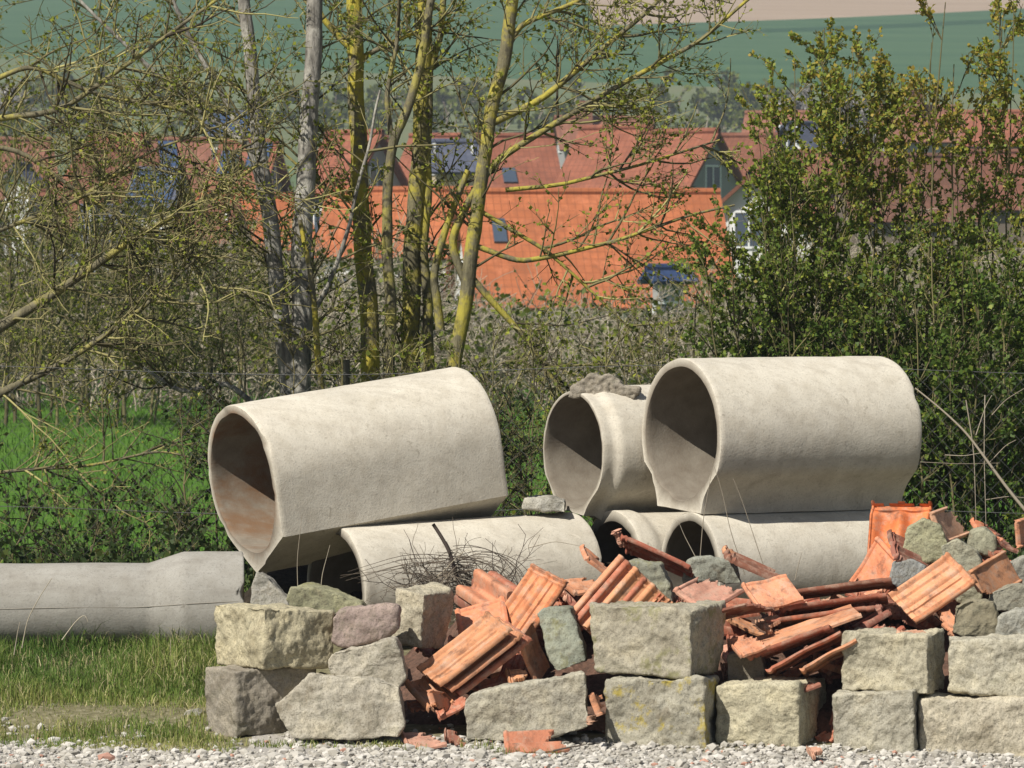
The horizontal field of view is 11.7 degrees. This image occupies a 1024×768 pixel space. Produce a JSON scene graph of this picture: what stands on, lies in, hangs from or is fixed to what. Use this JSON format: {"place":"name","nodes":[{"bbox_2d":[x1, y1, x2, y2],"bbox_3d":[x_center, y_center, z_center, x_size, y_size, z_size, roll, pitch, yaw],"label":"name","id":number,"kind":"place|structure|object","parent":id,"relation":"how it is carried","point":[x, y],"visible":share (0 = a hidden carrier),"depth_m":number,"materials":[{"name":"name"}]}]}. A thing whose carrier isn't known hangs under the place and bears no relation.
{"place":"outdoors","nodes":[
{"label":"outdoors","id":0,"kind":"place"},
{"bbox_2d":[208,138,292,191],"bbox_3d":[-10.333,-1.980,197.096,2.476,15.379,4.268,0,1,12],"label":"house","id":1,"kind":"structure","parent":0,"point":[280,171],"depth_m":196.75,"materials":[{"name":"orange tile"}]},
{"bbox_2d":[311,129,408,286],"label":"house","id":2,"kind":"structure","parent":0,"point":[399,178],"depth_m":198.15,"materials":[{"name":"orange tile"}]},
{"bbox_2d":[314,186,472,291],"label":"house","id":3,"kind":"structure","parent":0,"point":[332,218],"depth_m":174.46,"materials":[{"name":"orange tile"}]},
{"bbox_2d":[244,562,611,603],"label":"earth ground","id":4,"kind":"structure","parent":0,"point":[285,579],"depth_m":28.19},
{"bbox_2d":[307,512,601,636],"bbox_3d":[-0.313,1.112,27.897,1.520,0.759,0.723,-1,2,-29],"label":"concrete pipe","id":5,"kind":"object","parent":4,"relation":"on","point":[372,544],"visible":0.47,"depth_m":27.73,"materials":[{"name":"concrete"}]},
{"bbox_2d":[208,367,507,572],"bbox_3d":[-0.870,0.476,27.961,1.536,1.131,0.857,-1,2,-29],"label":"concrete pipe","id":6,"kind":"object","parent":5,"relation":"on","point":[325,465],"visible":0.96,"depth_m":27.69,"materials":[{"name":"concrete"}]},
{"bbox_2d":[662,509,870,614],"bbox_3d":[1.566,1.022,27.857,1.343,0.653,0.652,-1,2,-29],"label":"concrete pipe","id":7,"kind":"object","parent":4,"relation":"on","point":[831,546],"visible":0.45,"depth_m":27.58,"materials":[{"name":"concrete"}]},
{"bbox_2d":[642,356,921,513],"bbox_3d":[1.506,0.277,27.932,1.312,0.857,0.863,-1,2,-29],"label":"concrete pipe","id":8,"kind":"object","parent":7,"relation":"on","point":[779,434],"visible":0.99,"depth_m":27.70,"materials":[{"name":"concrete"}]},
{"bbox_2d":[431,138,478,185],"bbox_3d":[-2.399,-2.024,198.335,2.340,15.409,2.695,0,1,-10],"label":"solar panel","id":9,"kind":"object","parent":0,"point":[468,157],"depth_m":197.49,"materials":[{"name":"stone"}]},
{"bbox_2d":[0,370,1018,562],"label":"meadow grass","id":10,"kind":"structure","parent":0,"point":[70,405],"depth_m":48.36,"materials":[{"name":"plant"}]},
{"bbox_2d":[0,0,1023,767],"bbox_3d":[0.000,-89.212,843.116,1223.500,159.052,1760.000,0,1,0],"label":"ground","id":11,"kind":"structure","parent":0,"point":[904,42],"depth_m":643.70,"materials":[{"name":"plant"}]},
{"bbox_2d":[0,171,205,422],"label":"shrub","id":12,"kind":"object","parent":11,"relation":"on","point":[78,296],"visible":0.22,"depth_m":62.60,"materials":[{"name":"green plant"}]},
{"bbox_2d":[0,551,243,652],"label":"concrete pipe","id":13,"kind":"object","parent":11,"relation":"on","point":[188,591],"visible":0.7,"depth_m":27.11,"materials":[{"name":"concrete"}]},
{"bbox_2d":[0,351,251,562],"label":"shrub","id":14,"kind":"object","parent":11,"relation":"on","point":[182,521],"visible":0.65,"depth_m":30.42,"materials":[{"name":"green plant"}]},
{"bbox_2d":[0,17,330,427],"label":"shrub","id":15,"kind":"object","parent":11,"relation":"on","point":[75,243],"visible":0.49,"depth_m":60.63,"materials":[{"name":"green plant"}]},
{"bbox_2d":[0,0,359,562],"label":"tree","id":16,"kind":"object","parent":11,"relation":"on","point":[181,228],"visible":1,"depth_m":30.74,"materials":[{"name":"green plant"}]},
{"bbox_2d":[87,184,335,415],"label":"shrub","id":17,"kind":"object","parent":11,"relation":"on","point":[245,326],"visible":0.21,"depth_m":64.70,"materials":[{"name":"green plant"}]},
{"bbox_2d":[0,0,453,464],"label":"tree","id":18,"kind":"object","parent":11,"relation":"on","point":[273,254],"visible":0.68,"depth_m":31.45,"materials":[{"name":"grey plant"}]},
{"bbox_2d":[204,664,315,736],"bbox_3d":[-1.258,1.595,25.181,0.529,0.374,0.322,-1,2,-31],"label":"stone block","id":19,"kind":"object","parent":11,"relation":"on","point":[241,701],"depth_m":25.02,"materials":[{"name":"stone"}]},
{"bbox_2d":[214,603,334,669],"bbox_3d":[-1.200,1.276,25.247,0.447,0.332,0.486,-1,2,-35],"label":"stone block","id":20,"kind":"object","parent":19,"relation":"on","point":[271,636],"depth_m":25.09,"materials":[{"name":"stone"}]},
{"bbox_2d":[250,571,288,604],"bbox_3d":[-1.304,1.147,27.126,0.224,0.270,0.197,0,1,0],"label":"concrete lump","id":21,"kind":"object","parent":11,"relation":"on","point":[266,589],"visible":0.59,"depth_m":27.04,"materials":[{"name":"concrete"}]},
{"bbox_2d":[233,218,393,389],"bbox_3d":[-1.224,0.124,31.342,0.927,2.325,0.520,0,1,17],"label":"tree","id":22,"kind":"object","parent":11,"relation":"on","point":[316,351],"visible":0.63,"depth_m":31.29,"materials":[{"name":"green plant"}]},
{"bbox_2d":[286,582,365,612],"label":"stone block","id":23,"kind":"object","parent":11,"relation":"on","point":[317,596],"depth_m":25.79,"materials":[{"name":"stone"}]},
{"bbox_2d":[275,672,405,740],"bbox_3d":[-0.852,1.601,25.023,0.650,0.333,0.402,0,1,0],"label":"stone block","id":24,"kind":"object","parent":11,"relation":"on","point":[318,706],"depth_m":24.86,"materials":[{"name":"stone"}]},
{"bbox_2d":[328,636,407,686],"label":"stone block","id":25,"kind":"object","parent":24,"relation":"on","point":[384,658],"depth_m":25.00,"materials":[{"name":"stone"}]},
{"bbox_2d":[331,602,401,647],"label":"stone block","id":26,"kind":"object","parent":25,"relation":"on","point":[357,625],"depth_m":25.11,"materials":[{"name":"stone"}]},
{"bbox_2d":[232,0,540,388],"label":"tree","id":27,"kind":"object","parent":11,"relation":"on","point":[358,136],"visible":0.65,"depth_m":31.84,"materials":[{"name":"green plant"}]},
{"bbox_2d":[246,297,550,515],"bbox_3d":[-0.719,0.377,30.550,1.935,1.835,1.034,0,1,0],"label":"shrub","id":28,"kind":"object","parent":11,"relation":"on","point":[392,354],"visible":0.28,"depth_m":30.53,"materials":[{"name":"green plant"}]},
{"bbox_2d":[322,0,481,379],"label":"tree","id":29,"kind":"object","parent":11,"relation":"on","point":[387,190],"visible":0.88,"depth_m":31.55,"materials":[{"name":"green plant"}]},
{"bbox_2d":[0,64,812,138],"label":"hedge","id":30,"kind":"object","parent":11,"relation":"on","point":[733,116],"visible":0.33,"depth_m":519.97,"materials":[{"name":"green plant"}]},
{"bbox_2d":[326,0,505,376],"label":"tree","id":31,"kind":"object","parent":11,"relation":"on","point":[416,260],"visible":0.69,"depth_m":31.95,"materials":[{"name":"green plant"}]},
{"bbox_2d":[340,517,553,626],"bbox_3d":[-0.326,1.120,26.851,1.187,0.811,0.767,0,1,0],"label":"twig bundle","id":32,"kind":"object","parent":11,"relation":"on","point":[447,574],"visible":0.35,"depth_m":26.73,"materials":[{"name":"wood"}]},
{"bbox_2d":[0,548,1008,754],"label":"grass","id":33,"kind":"structure","parent":11,"relation":"on","point":[182,672],"depth_m":26.03,"materials":[{"name":"plant"}]},
{"bbox_2d":[0,181,1023,410],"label":"thicket","id":34,"kind":"object","parent":11,"relation":"on","point":[479,338],"visible":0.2,"depth_m":70.29,"materials":[{"name":"green plant"}]},
{"bbox_2d":[0,703,1023,767],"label":"gravel","id":35,"kind":"structure","parent":11,"relation":"on","point":[296,756],"depth_m":24.40,"materials":[{"name":"gravel"}]},
{"bbox_2d":[503,729,569,753],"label":"roof tile","id":36,"kind":"object","parent":35,"relation":"on","point":[525,740],"visible":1,"depth_m":24.83,"materials":[{"name":"ceramic"}]},
{"bbox_2d":[0,359,1023,562],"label":"chain link fence","id":37,"kind":"object","parent":11,"relation":"on","point":[346,374],"visible":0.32,"depth_m":29.62,"materials":[{"name":"metal"}]},
{"bbox_2d":[0,508,1023,592],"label":"weed leaves","id":38,"kind":"object","parent":11,"relation":"on","point":[174,547],"visible":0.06,"depth_m":29.38,"materials":[{"name":"green plant"}]},
{"bbox_2d":[464,671,587,740],"bbox_3d":[0.071,1.616,25.145,0.622,0.354,0.330,0,1,0],"label":"stone block","id":39,"kind":"object","parent":11,"relation":"on","point":[557,705],"depth_m":25.00,"materials":[{"name":"stone"}]},
{"bbox_2d":[433,694,465,720],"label":"roof tile","id":40,"kind":"object","parent":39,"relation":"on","point":[458,705],"visible":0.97,"depth_m":25.10,"materials":[{"name":"ceramic"}]},
{"bbox_2d":[427,689,460,714],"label":"roof tile","id":41,"kind":"object","parent":40,"relation":"on","point":[439,699],"visible":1,"depth_m":25.05,"materials":[{"name":"ceramic"}]},
{"bbox_2d":[416,611,512,686],"bbox_3d":[-0.241,1.339,25.277,0.469,0.055,0.270,-38,29,-12],"label":"roof tile","id":42,"kind":"object","parent":41,"relation":"on","point":[469,646],"visible":1,"depth_m":25.27,"materials":[{"name":"ceramic"}]},
{"bbox_2d":[454,621,532,696],"bbox_3d":[-0.141,1.392,25.353,0.469,0.055,0.270,-38,29,-12],"label":"roof tile","id":43,"kind":"object","parent":40,"relation":"on","point":[490,668],"visible":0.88,"depth_m":25.26,"materials":[{"name":"ceramic"}]},
{"bbox_2d":[443,616,523,691],"bbox_3d":[-0.186,1.368,25.312,0.469,0.055,0.270,-38,29,-12],"label":"roof tile","id":44,"kind":"object","parent":43,"relation":"on","point":[506,643],"visible":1,"depth_m":25.23,"materials":[{"name":"ceramic"}]},
{"bbox_2d":[518,620,549,678],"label":"roof tile","id":45,"kind":"object","parent":43,"relation":"on","point":[535,660],"visible":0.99,"depth_m":25.47,"materials":[{"name":"ceramic"}]},
{"bbox_2d":[482,361,583,518],"bbox_3d":[0.145,0.575,30.096,1.038,1.452,1.137,0,1,0],"label":"shrub","id":46,"kind":"object","parent":11,"relation":"on","point":[511,451],"visible":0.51,"depth_m":29.87,"materials":[{"name":"green plant"}]},
{"bbox_2d":[450,280,705,526],"bbox_3d":[0.359,0.323,31.032,1.683,1.940,1.215,0,1,0],"label":"shrub","id":47,"kind":"object","parent":11,"relation":"on","point":[562,343],"visible":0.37,"depth_m":31.06,"materials":[{"name":"green plant"}]},
{"bbox_2d":[393,0,766,446],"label":"tree","id":48,"kind":"object","parent":11,"relation":"on","point":[474,202],"visible":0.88,"depth_m":31.66,"materials":[{"name":"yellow plant"}]},
{"bbox_2d":[591,510,688,562],"bbox_3d":[1.115,1.050,28.437,1.256,0.697,0.699,-1,2,-29],"label":"concrete pipe","id":49,"kind":"object","parent":11,"relation":"on","point":[651,529],"visible":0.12,"depth_m":28.13,"materials":[{"name":"concrete"}]},
{"bbox_2d":[543,373,681,519],"bbox_3d":[0.824,0.347,28.552,1.208,0.837,0.752,-1,2,-29],"label":"concrete pipe","id":50,"kind":"object","parent":49,"relation":"on","point":[595,466],"visible":0.58,"depth_m":28.21,"materials":[{"name":"concrete"}]},
{"bbox_2d":[603,675,719,748],"bbox_3d":[0.758,1.663,25.243,0.544,0.425,0.349,0,1,12],"label":"stone block","id":51,"kind":"object","parent":11,"relation":"on","point":[646,710],"depth_m":25.10,"materials":[{"name":"grey stone"}]},
{"bbox_2d":[589,600,725,678],"bbox_3d":[0.747,1.292,25.378,0.570,0.386,0.500,1,2,26],"label":"stone block","id":52,"kind":"object","parent":51,"relation":"on","point":[680,640],"depth_m":25.19,"materials":[{"name":"stone"}]},
{"bbox_2d":[583,566,673,632],"bbox_3d":[0.596,1.179,25.581,0.283,0.420,0.055,43,-18,-6],"label":"roof tile","id":53,"kind":"object","parent":52,"relation":"on","point":[648,591],"visible":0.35,"depth_m":25.61,"materials":[{"name":"ceramic"}]},
{"bbox_2d":[576,559,664,634],"bbox_3d":[0.551,1.144,25.580,0.283,0.420,0.055,43,-18,-6],"label":"roof tile","id":54,"kind":"object","parent":53,"relation":"on","point":[612,582],"visible":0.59,"depth_m":25.59,"materials":[{"name":"ceramic"}]},
{"bbox_2d":[537,605,586,669],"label":"stone block","id":55,"kind":"object","parent":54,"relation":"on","point":[565,645],"depth_m":25.38,"materials":[{"name":"stone"}]},
{"bbox_2d":[722,603,774,619],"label":"roof tile","id":56,"kind":"object","parent":52,"relation":"on","point":[734,611],"visible":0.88,"depth_m":25.56,"materials":[{"name":"ceramic"}]},
{"bbox_2d":[672,577,743,602],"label":"roof tile","id":57,"kind":"object","parent":56,"relation":"on","point":[691,591],"visible":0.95,"depth_m":25.61,"materials":[{"name":"ceramic"}]},
{"bbox_2d":[741,574,803,608],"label":"roof tile","id":58,"kind":"object","parent":56,"relation":"on","point":[778,591],"visible":1,"depth_m":25.78,"materials":[{"name":"ceramic"}]},
{"bbox_2d":[400,593,1000,733],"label":"rubble ground","id":59,"kind":"structure","parent":11,"relation":"on","point":[595,682],"depth_m":25.78,"materials":[{"name":"soil"}]},
{"bbox_2d":[454,579,473,607],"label":"roof tile","id":60,"kind":"object","parent":59,"relation":"on","point":[460,602],"visible":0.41,"depth_m":26.43,"materials":[{"name":"ceramic"}]},
{"bbox_2d":[456,569,512,604],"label":"roof tile","id":61,"kind":"object","parent":60,"relation":"on","point":[488,587],"visible":0.86,"depth_m":26.31,"materials":[{"name":"ceramic"}]},
{"bbox_2d":[497,651,530,681],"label":"roof tile","id":62,"kind":"object","parent":59,"relation":"on","point":[516,661],"visible":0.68,"depth_m":25.51,"materials":[{"name":"ceramic"}]},
{"bbox_2d":[455,596,508,634],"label":"roof tile","id":63,"kind":"object","parent":62,"relation":"on","point":[467,617],"visible":0.38,"depth_m":25.86,"materials":[{"name":"ceramic"}]},
{"bbox_2d":[505,563,568,630],"bbox_3d":[0.087,1.130,25.811,0.268,0.390,0.055,25,-15,42],"label":"roof tile","id":64,"kind":"object","parent":62,"relation":"on","point":[535,591],"visible":0.86,"depth_m":25.82,"materials":[{"name":"ceramic"}]},
{"bbox_2d":[727,651,766,680],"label":"stone block","id":65,"kind":"object","parent":59,"relation":"on","point":[742,668],"depth_m":25.47,"materials":[{"name":"stone"}]},
{"bbox_2d":[829,594,838,610],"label":"roof tile","id":66,"kind":"object","parent":59,"relation":"on","point":[834,596],"visible":0.18,"depth_m":26.04,"materials":[{"name":"ceramic"}]},
{"bbox_2d":[797,577,892,598],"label":"roof tile","id":67,"kind":"object","parent":66,"relation":"on","point":[846,588],"visible":0.97,"depth_m":25.88,"materials":[{"name":"ceramic"}]},
{"bbox_2d":[867,500,932,551],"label":"roof tile","id":68,"kind":"object","parent":59,"relation":"on","point":[899,517],"visible":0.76,"depth_m":26.51,"materials":[{"name":"ceramic"}]},
{"bbox_2d":[941,538,982,603],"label":"stone block","id":69,"kind":"object","parent":59,"relation":"on","point":[965,556],"depth_m":26.08,"materials":[{"name":"stone"}]},
{"bbox_2d":[903,517,947,563],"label":"stone block","id":70,"kind":"object","parent":69,"relation":"on","point":[925,539],"depth_m":26.23,"materials":[{"name":"stone"}]},
{"bbox_2d":[989,583,1023,611],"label":"stone block","id":71,"kind":"object","parent":59,"relation":"on","point":[1007,597],"depth_m":25.89,"materials":[{"name":"stone"}]},
{"bbox_2d":[967,550,1022,594],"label":"roof tile","id":72,"kind":"object","parent":71,"relation":"on","point":[994,573],"visible":1,"depth_m":26.00,"materials":[{"name":"ceramic"}]},
{"bbox_2d":[995,607,1023,634],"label":"stone block","id":73,"kind":"object","parent":59,"relation":"on","point":[1009,622],"depth_m":25.39,"materials":[{"name":"stone"}]},
{"bbox_2d":[953,598,998,636],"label":"stone block","id":74,"kind":"object","parent":73,"relation":"on","point":[974,617],"depth_m":25.44,"materials":[{"name":"stone"}]},
{"bbox_2d":[938,609,954,635],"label":"roof tile","id":75,"kind":"object","parent":74,"relation":"on","point":[947,618],"visible":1,"depth_m":25.62,"materials":[{"name":"ceramic"}]},
{"bbox_2d":[936,601,956,617],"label":"roof tile","id":76,"kind":"object","parent":75,"relation":"on","point":[951,605],"visible":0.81,"depth_m":25.82,"materials":[{"name":"ceramic"}]},
{"bbox_2d":[887,552,977,623],"bbox_3d":[2.166,1.051,25.779,0.390,0.055,0.269,-34,46,-10],"label":"roof tile","id":77,"kind":"object","parent":76,"relation":"on","point":[935,586],"visible":1,"depth_m":25.77,"materials":[{"name":"ceramic"}]},
{"bbox_2d":[663,108,876,357],"bbox_3d":[1.608,-0.201,30.524,1.397,3.003,1.642,0,1,0],"label":"shrub","id":78,"kind":"object","parent":11,"relation":"on","point":[766,186],"visible":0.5,"depth_m":30.60,"materials":[{"name":"green plant"}]},
{"bbox_2d":[715,675,825,746],"bbox_3d":[1.316,1.671,25.397,0.461,0.385,0.588,0,1,19],"label":"stone block","id":79,"kind":"object","parent":11,"relation":"on","point":[778,711],"depth_m":25.14,"materials":[{"name":"stone"}]},
{"bbox_2d":[765,631,842,675],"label":"roof tile","id":80,"kind":"object","parent":79,"relation":"on","point":[799,656],"visible":1,"depth_m":25.37,"materials":[{"name":"ceramic"}]},
{"bbox_2d":[747,625,835,660],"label":"roof tile","id":81,"kind":"object","parent":80,"relation":"on","point":[797,641],"visible":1,"depth_m":25.40,"materials":[{"name":"ceramic"}]},
{"bbox_2d":[746,604,861,657],"bbox_3d":[1.464,1.260,25.537,0.629,0.045,0.276,-19,10,-5],"label":"roof tile","id":82,"kind":"object","parent":81,"relation":"on","point":[836,619],"visible":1,"depth_m":25.56,"materials":[{"name":"ceramic"}]},
{"bbox_2d":[717,16,925,356],"bbox_3d":[1.917,-0.513,31.183,1.260,3.581,1.772,0,1,0],"label":"shrub","id":83,"kind":"object","parent":11,"relation":"on","point":[830,115],"visible":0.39,"depth_m":31.00,"materials":[{"name":"green plant"}]},
{"bbox_2d":[722,211,1023,547],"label":"shrub","id":84,"kind":"object","parent":11,"relation":"on","point":[907,290],"visible":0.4,"depth_m":30.50,"materials":[{"name":"green plant"}]},
{"bbox_2d":[832,689,918,753],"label":"stone block","id":85,"kind":"object","parent":11,"relation":"on","point":[873,720],"depth_m":25.09,"materials":[{"name":"stone"}]},
{"bbox_2d":[841,627,944,694],"bbox_3d":[1.931,1.404,25.335,0.472,0.332,0.362,0,1,19],"label":"stone block","id":86,"kind":"object","parent":85,"relation":"on","point":[883,659],"depth_m":25.20,"materials":[{"name":"stone"}]},
{"bbox_2d":[792,0,1023,512],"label":"shrub","id":87,"kind":"object","parent":11,"relation":"on","point":[915,83],"visible":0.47,"depth_m":30.94,"materials":[{"name":"green plant"}]},
{"bbox_2d":[809,259,1023,555],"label":"shrub","id":88,"kind":"object","parent":11,"relation":"on","point":[946,382],"visible":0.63,"depth_m":29.92,"materials":[{"name":"green plant"}]},
{"bbox_2d":[892,0,1023,532],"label":"shrub","id":89,"kind":"object","parent":11,"relation":"on","point":[990,63],"visible":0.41,"depth_m":31.40,"materials":[{"name":"green plant"}]},
{"bbox_2d":[915,387,1023,517],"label":"dead branch","id":90,"kind":"object","parent":11,"relation":"on","point":[1019,503],"visible":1,"depth_m":27.61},
{"bbox_2d":[916,691,1023,755],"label":"stone block","id":91,"kind":"object","parent":11,"relation":"on","point":[955,723],"depth_m":25.09,"materials":[{"name":"stone"}]},
{"bbox_2d":[948,633,1023,696],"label":"stone block","id":92,"kind":"object","parent":91,"relation":"on","point":[991,664],"depth_m":25.16,"materials":[{"name":"stone"}]},
{"bbox_2d":[474,132,560,187],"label":"house","id":93,"kind":"structure","parent":0,"point":[545,166],"depth_m":202.31,"materials":[{"name":"tile"}]},
{"bbox_2d":[442,188,736,338],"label":"house","id":94,"kind":"structure","parent":0,"point":[589,265],"depth_m":159.38,"materials":[{"name":"orange ceramic"}]},
{"bbox_2d":[553,101,653,167],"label":"house","id":95,"kind":"structure","parent":0,"point":[559,132],"depth_m":257.79,"materials":[{"name":"tile"}]},
{"bbox_2d":[554,124,655,187],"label":"house","id":96,"kind":"structure","parent":0,"point":[575,165],"depth_m":198.25,"materials":[{"name":"tile"}]},
{"bbox_2d":[620,534,693,577],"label":"roof tile","id":97,"kind":"object","parent":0,"point":[646,552],"visible":0.98,"depth_m":26.48,"materials":[{"name":"ceramic"}]},
{"bbox_2d":[682,555,740,583],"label":"stone block","id":98,"kind":"object","parent":97,"relation":"on","point":[712,568],"depth_m":26.52,"materials":[{"name":"stone"}]},
{"bbox_2d":[637,263,698,331],"bbox_3d":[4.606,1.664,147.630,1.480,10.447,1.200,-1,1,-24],"label":"house","id":99,"kind":"structure","parent":0,"point":[665,269],"depth_m":147.25,"materials":[{"name":"blue"}]},
{"bbox_2d":[612,128,742,198],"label":"house","id":100,"kind":"structure","parent":0,"point":[708,173],"depth_m":195.81,"materials":[{"name":"tile"}]},
{"bbox_2d":[721,132,802,203],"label":"house","id":101,"kind":"structure","parent":0,"point":[733,139],"depth_m":200.70,"materials":[{"name":"tile"}]},
{"bbox_2d":[721,171,817,287],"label":"house","id":102,"kind":"structure","parent":0,"point":[734,196],"depth_m":163.89,"materials":[{"name":"white concrete"}]},
{"bbox_2d":[827,153,981,286],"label":"house","id":103,"kind":"structure","parent":0,"point":[945,183],"depth_m":202.14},
{"bbox_2d":[950,149,1023,274],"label":"house","id":104,"kind":"structure","parent":0,"point":[1020,190],"depth_m":215.91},
{"label":"roof tile","id":105,"kind":"object","parent":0,"visible":0},
{"bbox_2d":[845,590,880,596],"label":"roof tile","id":106,"kind":"object","parent":105,"relation":"on","point":[851,594],"visible":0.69,"depth_m":26.20,"materials":[{"name":"ceramic"}]},
{"bbox_2d":[849,536,895,592],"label":"roof tile","id":107,"kind":"object","parent":106,"relation":"on","point":[878,560],"visible":0.86,"depth_m":26.30,"materials":[{"name":"ceramic"}]},
{"label":"roof tile","id":108,"kind":"object","parent":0,"visible":0},
{"bbox_2d":[779,593,887,616],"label":"roof tile","id":109,"kind":"object","parent":108,"relation":"on","point":[815,606],"visible":0.99,"depth_m":25.78,"materials":[{"name":"ceramic"}]},
{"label":"roof tile","id":110,"kind":"object","parent":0,"visible":0},
{"bbox_2d":[392,582,453,648],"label":"stone block","id":111,"kind":"object","parent":110,"relation":"on","point":[426,612],"depth_m":25.52,"materials":[{"name":"stone"}]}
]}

